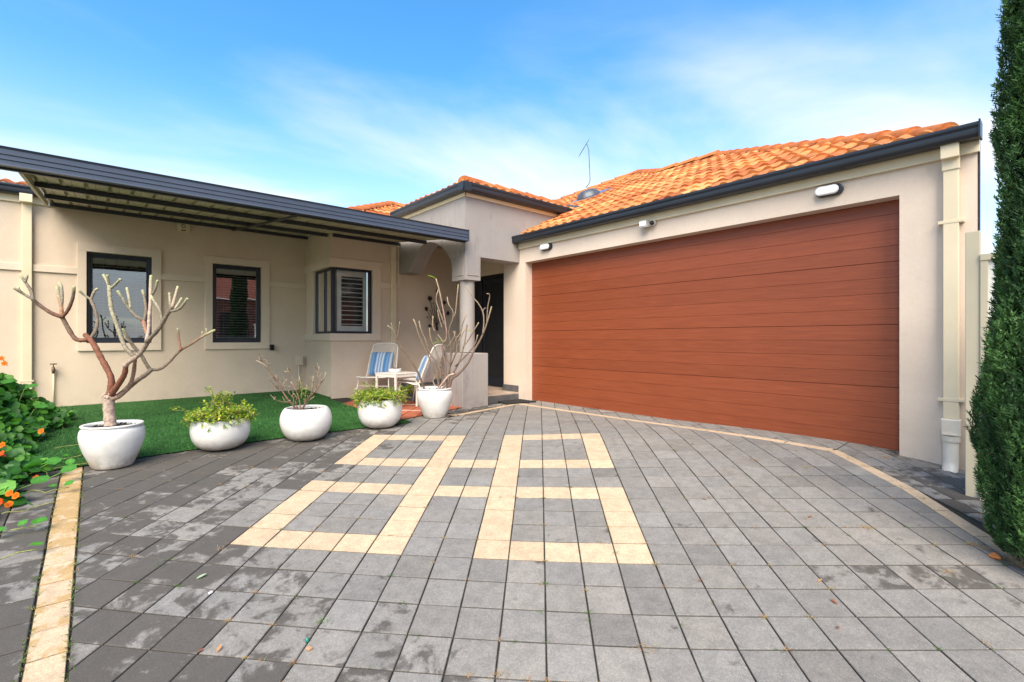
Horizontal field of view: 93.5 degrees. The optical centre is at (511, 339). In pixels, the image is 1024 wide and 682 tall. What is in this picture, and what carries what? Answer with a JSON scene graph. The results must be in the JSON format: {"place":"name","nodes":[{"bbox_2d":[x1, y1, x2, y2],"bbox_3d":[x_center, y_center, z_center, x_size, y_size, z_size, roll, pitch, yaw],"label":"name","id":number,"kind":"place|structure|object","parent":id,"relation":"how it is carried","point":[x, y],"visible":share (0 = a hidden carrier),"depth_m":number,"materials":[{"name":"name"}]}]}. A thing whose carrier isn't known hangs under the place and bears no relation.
{"place":"outdoors","nodes":[
{"label":"outdoors","id":0,"kind":"place"},
{"bbox_2d":[343,396,461,419],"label":"terracotta terrace","id":1,"kind":"structure","parent":0,"point":[405,415],"depth_m":6.82,"materials":[{"name":"orange tile"}]},
{"bbox_2d":[356,343,397,389],"bbox_3d":[-2.195,0.518,7.918,0.580,0.914,0.659,0,0,8],"label":"wire chair","id":2,"kind":"object","parent":1,"relation":"on","point":[383,350],"visible":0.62,"depth_m":8.15,"materials":[{"name":"white paint"}]},
{"bbox_2d":[368,352,393,374],"bbox_3d":[-2.181,0.406,8.021,0.394,0.380,0.229,0,0,8],"label":"cushion","id":3,"kind":"object","parent":2,"relation":"on","point":[381,361],"visible":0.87,"depth_m":7.97,"materials":[{"name":"blue fabric"}]},
{"bbox_2d":[375,371,417,406],"bbox_3d":[-1.660,0.730,6.950,0.430,0.500,0.430,0,0,35],"label":"side table","id":4,"kind":"object","parent":1,"relation":"on","point":[396,376],"visible":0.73,"depth_m":6.86,"materials":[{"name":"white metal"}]},
{"bbox_2d":[389,368,400,372],"bbox_3d":[-1.690,0.453,6.959,0.180,0.055,0.180,0,0,-41],"label":"succulent bowl","id":5,"kind":"object","parent":4,"relation":"on","point":[391,370],"visible":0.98,"depth_m":6.89,"materials":[{"name":"white ceramic"}]},
{"bbox_2d":[405,392,415,400],"bbox_3d":[-1.576,0.912,7.750,0.280,0.130,0.280,0,0,-41],"label":"dark plant tub","id":6,"kind":"object","parent":1,"relation":"on","point":[411,396],"visible":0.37,"depth_m":7.63,"materials":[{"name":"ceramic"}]},
{"bbox_2d":[400,384,421,395],"bbox_3d":[-1.586,0.797,7.756,0.420,0.251,0.549,0,0,-41],"label":"potted foliage plant","id":7,"kind":"object","parent":6,"relation":"in","point":[410,387],"visible":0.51,"depth_m":7.67,"materials":[{"name":"green plant"}]},
{"bbox_2d":[397,344,444,401],"bbox_3d":[-1.358,0.528,7.128,0.660,0.914,0.580,0,0,14],"label":"wire chair","id":8,"kind":"object","parent":1,"relation":"on","point":[412,381],"visible":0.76,"depth_m":7.08,"materials":[{"name":"white paint"}]},
{"bbox_2d":[416,355,436,380],"bbox_3d":[-1.257,0.416,7.102,0.229,0.380,0.394,0,0,14],"label":"cushion","id":9,"kind":"object","parent":8,"relation":"on","point":[422,364],"visible":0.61,"depth_m":6.93,"materials":[{"name":"blue fabric"}]},
{"bbox_2d":[0,0,1010,253],"label":"sky","id":10,"kind":"structure","parent":0,"point":[341,103],"materials":[{"name":"blue"}]},
{"bbox_2d":[0,397,1023,681],"bbox_3d":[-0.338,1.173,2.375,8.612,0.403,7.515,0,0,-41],"label":"driveway paving","id":11,"kind":"structure","parent":0,"point":[910,607],"depth_m":2.58,"materials":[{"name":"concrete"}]},
{"bbox_2d":[0,356,86,559],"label":"nasturtium plant","id":12,"kind":"object","parent":11,"relation":"on","point":[26,420],"visible":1,"depth_m":4.03,"materials":[{"name":"green plant"}]},
{"bbox_2d":[77,419,145,469],"bbox_3d":[-3.232,0.855,3.900,0.426,0.346,0.422,0,0,-41],"label":"plant pot","id":13,"kind":"object","parent":11,"relation":"on","point":[119,445],"visible":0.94,"depth_m":3.77,"materials":[{"name":"ceramic"}]},
{"bbox_2d":[13,274,215,426],"bbox_3d":[-3.120,0.131,3.962,1.629,1.323,0.679,0,0,8],"label":"bare frangipani tree","id":14,"kind":"object","parent":13,"relation":"in","point":[109,396],"visible":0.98,"depth_m":3.88,"materials":[{"name":"beige plant"}]},
{"bbox_2d":[26,390,410,472],"bbox_3d":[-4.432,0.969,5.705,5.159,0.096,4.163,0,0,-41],"label":"artificial grass","id":15,"kind":"structure","parent":11,"relation":"on","point":[192,403],"depth_m":5.77,"materials":[{"name":"green plastic"}]},
{"bbox_2d":[190,418,250,450],"bbox_3d":[-2.720,0.878,4.500,0.488,0.285,0.484,0,0,-41],"label":"plant pot","id":16,"kind":"object","parent":11,"relation":"on","point":[219,436],"visible":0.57,"depth_m":4.31,"materials":[{"name":"ceramic"}]},
{"bbox_2d":[169,386,259,431],"bbox_3d":[-2.752,0.638,4.472,0.718,0.378,0.640,0,0,-41],"label":"potted foliage plant","id":17,"kind":"object","parent":16,"relation":"in","point":[225,411],"visible":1,"depth_m":4.41,"materials":[{"name":"green plant"}]},
{"bbox_2d":[279,405,331,440],"bbox_3d":[-2.102,0.857,4.920,0.494,0.325,0.491,0,0,-41],"label":"plant pot","id":18,"kind":"object","parent":11,"relation":"on","point":[310,422],"visible":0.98,"depth_m":4.74,"materials":[{"name":"ceramic"}]},
{"bbox_2d":[256,353,325,409],"bbox_3d":[-2.226,0.447,4.875,0.632,0.623,0.435,0,0,-23],"label":"bare shrub","id":19,"kind":"object","parent":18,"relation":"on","point":[295,389],"visible":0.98,"depth_m":4.87,"materials":[{"name":"brown plant"}]},
{"bbox_2d":[358,398,401,427],"bbox_3d":[-1.510,0.844,5.520,0.496,0.325,0.492,0,0,-41],"label":"plant pot","id":20,"kind":"object","parent":11,"relation":"on","point":[372,416],"visible":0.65,"depth_m":5.32,"materials":[{"name":"ceramic"}]},
{"bbox_2d":[349,381,410,408],"bbox_3d":[-1.500,0.622,5.531,0.709,0.304,0.644,0,0,-41],"label":"potted foliage plant","id":21,"kind":"object","parent":20,"relation":"in","point":[375,395],"visible":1,"depth_m":5.38,"materials":[{"name":"green plant"}]},
{"bbox_2d":[402,404,420,410],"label":"terrace edging strips","id":22,"kind":"object","parent":11,"relation":"on","point":[410,410],"visible":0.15,"depth_m":6.61,"materials":[{"name":"ceramic"}]},
{"bbox_2d":[417,386,452,418],"bbox_3d":[-0.990,0.810,6.180,0.454,0.376,0.450,0,0,-41],"label":"plant pot","id":23,"kind":"object","parent":11,"relation":"on","point":[434,402],"visible":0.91,"depth_m":6.01,"materials":[{"name":"ceramic"}]},
{"bbox_2d":[388,275,491,389],"bbox_3d":[-0.901,-0.062,6.173,1.289,1.480,0.457,0,0,-3],"label":"bare potted shrub","id":24,"kind":"object","parent":23,"relation":"in","point":[448,381],"visible":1,"depth_m":6.16,"materials":[{"name":"beige plant"}]},
{"bbox_2d":[10,408,1022,681],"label":"fallen leaves","id":25,"kind":"object","parent":11,"relation":"on","point":[394,576],"visible":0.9,"depth_m":2.45,"materials":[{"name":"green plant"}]},
{"bbox_2d":[498,399,535,404],"bbox_3d":[0.049,0.988,7.561,0.534,0.022,0.399,0,0,-41],"label":"doormat","id":26,"kind":"object","parent":11,"relation":"on","point":[514,401],"visible":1,"depth_m":7.55,"materials":[{"name":"grey fabric"}]},
{"bbox_2d":[988,552,1000,559],"bbox_3d":[2.583,1.161,2.573,0.045,0.035,0.045,0,0,-13],"label":"leaf","id":27,"kind":"object","parent":11,"relation":"on","point":[994,555],"visible":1,"depth_m":2.57,"materials":[{"name":"orange plant"}]},
{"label":"ground","id":28,"kind":"structure","parent":0,"visible":0},
{"bbox_2d":[0,118,982,472],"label":"house","id":29,"kind":"structure","parent":28,"relation":"on","point":[766,288],"depth_m":6.53,"materials":[{"name":"beige paint"}]},
{"bbox_2d":[50,363,56,402],"bbox_3d":[-6.378,0.649,6.700,0.070,0.623,0.099,0,0,-41],"label":"garden tap","id":30,"kind":"object","parent":29,"relation":"attached to","point":[53,369],"visible":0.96,"depth_m":6.72,"materials":[{"name":"beige metal"}]},
{"bbox_2d":[87,252,151,342],"bbox_3d":[-5.941,-0.605,7.302,0.759,1.326,0.140,0,0,-41],"label":"window","id":31,"kind":"structure","parent":29,"relation":"in","point":[92,258],"depth_m":7.27,"materials":[{"name":"black glass"}]},
{"bbox_2d":[177,223,189,232],"bbox_3d":[-5.245,-1.778,7.688,0.170,0.124,0.080,0,0,-41],"label":"siren box","id":32,"kind":"object","parent":29,"relation":"attached to","point":[181,227],"visible":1,"depth_m":7.66,"materials":[{"name":"beige paint"}]},
{"bbox_2d":[0,145,468,245],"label":"patio roof","id":33,"kind":"structure","parent":29,"relation":"attached to","point":[64,182],"depth_m":5.71,"materials":[{"name":"grey metal"}]},
{"bbox_2d":[213,264,260,342],"bbox_3d":[-4.763,-0.600,8.315,0.740,1.316,0.140,0,0,-41],"label":"window","id":34,"kind":"structure","parent":29,"relation":"in","point":[217,268],"depth_m":8.34,"materials":[{"name":"black glass"}]},
{"bbox_2d":[296,356,302,389],"bbox_3d":[-3.907,0.628,8.838,0.116,0.645,0.081,0,0,-41],"label":"junction box","id":35,"kind":"object","parent":29,"relation":"attached to","point":[299,360],"visible":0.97,"depth_m":8.83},
{"bbox_2d":[315,267,371,333],"bbox_3d":[-2.996,-0.649,8.550,0.696,1.108,0.812,0,0,-41],"label":"window","id":36,"kind":"structure","parent":29,"relation":"in","point":[325,280],"depth_m":8.31,"materials":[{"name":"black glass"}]},
{"bbox_2d":[425,289,449,329],"bbox_3d":[-1.440,-0.563,9.270,0.567,0.793,0.036,0,0,-41],"label":"metal flower wall art","id":37,"kind":"object","parent":29,"relation":"attached to","point":[426,307],"visible":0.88,"depth_m":9.24},
{"bbox_2d":[474,273,503,386],"bbox_3d":[-0.451,-0.150,9.043,0.110,2.100,1.700,0,0,-41],"label":"front door","id":38,"kind":"structure","parent":29,"relation":"in","point":[492,341],"depth_m":8.91,"materials":[{"name":"wood"}]},
{"bbox_2d":[539,243,552,250],"bbox_3d":[0.517,-1.415,7.388,0.071,0.104,0.230,0,0,-41],"label":"wall light","id":39,"kind":"object","parent":29,"relation":"attached to","point":[546,247],"visible":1,"depth_m":7.34,"materials":[{"name":"paint"}]},
{"bbox_2d":[579,140,589,186],"bbox_3d":[1.524,-3.729,10.365,0.114,1.012,0.414,0,0,-34],"label":"tv antenna","id":40,"kind":"object","parent":29,"relation":"attached to","point":[589,160],"visible":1,"depth_m":10.24,"materials":[{"name":"silver metal"}]},
{"bbox_2d":[570,188,611,203],"bbox_3d":[1.683,-3.043,10.219,0.728,0.365,0.560,0,0,-41],"label":"roof skylight vent","id":41,"kind":"object","parent":29,"relation":"attached to","point":[588,193],"visible":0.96,"depth_m":9.98,"materials":[{"name":"metal"}]},
{"bbox_2d":[639,220,655,227],"bbox_3d":[1.691,-1.436,5.985,0.119,0.096,0.205,0,0,-41],"label":"sensor light","id":42,"kind":"object","parent":29,"relation":"attached to","point":[645,223],"visible":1,"depth_m":5.97,"materials":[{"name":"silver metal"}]},
{"bbox_2d":[532,199,898,450],"bbox_3d":[1.903,-0.100,6.082,0.052,2.320,4.860,0,0,-41],"label":"garage door","id":43,"kind":"structure","parent":29,"relation":"in","point":[790,325],"depth_m":5.32,"materials":[{"name":"metal"}]},
{"bbox_2d":[815,183,843,197],"bbox_3d":[2.977,-1.398,4.528,0.071,0.104,0.230,0,0,-41],"label":"wall light","id":44,"kind":"object","parent":29,"relation":"attached to","point":[829,190],"visible":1,"depth_m":4.50,"materials":[{"name":"paint"}]},
{"bbox_2d":[965,230,996,502],"bbox_3d":[3.963,0.247,2.446,0.090,1.984,2.430,0,0,-41],"label":"side fence","id":45,"kind":"object","parent":28,"relation":"on","point":[978,276],"visible":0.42,"depth_m":3.32,"materials":[{"name":"beige paint"}]},
{"bbox_2d":[963,0,1023,564],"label":"cypress tree","id":46,"kind":"object","parent":28,"relation":"on","point":[997,403],"visible":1,"depth_m":2.48,"materials":[{"name":"green plant"}]}
]}

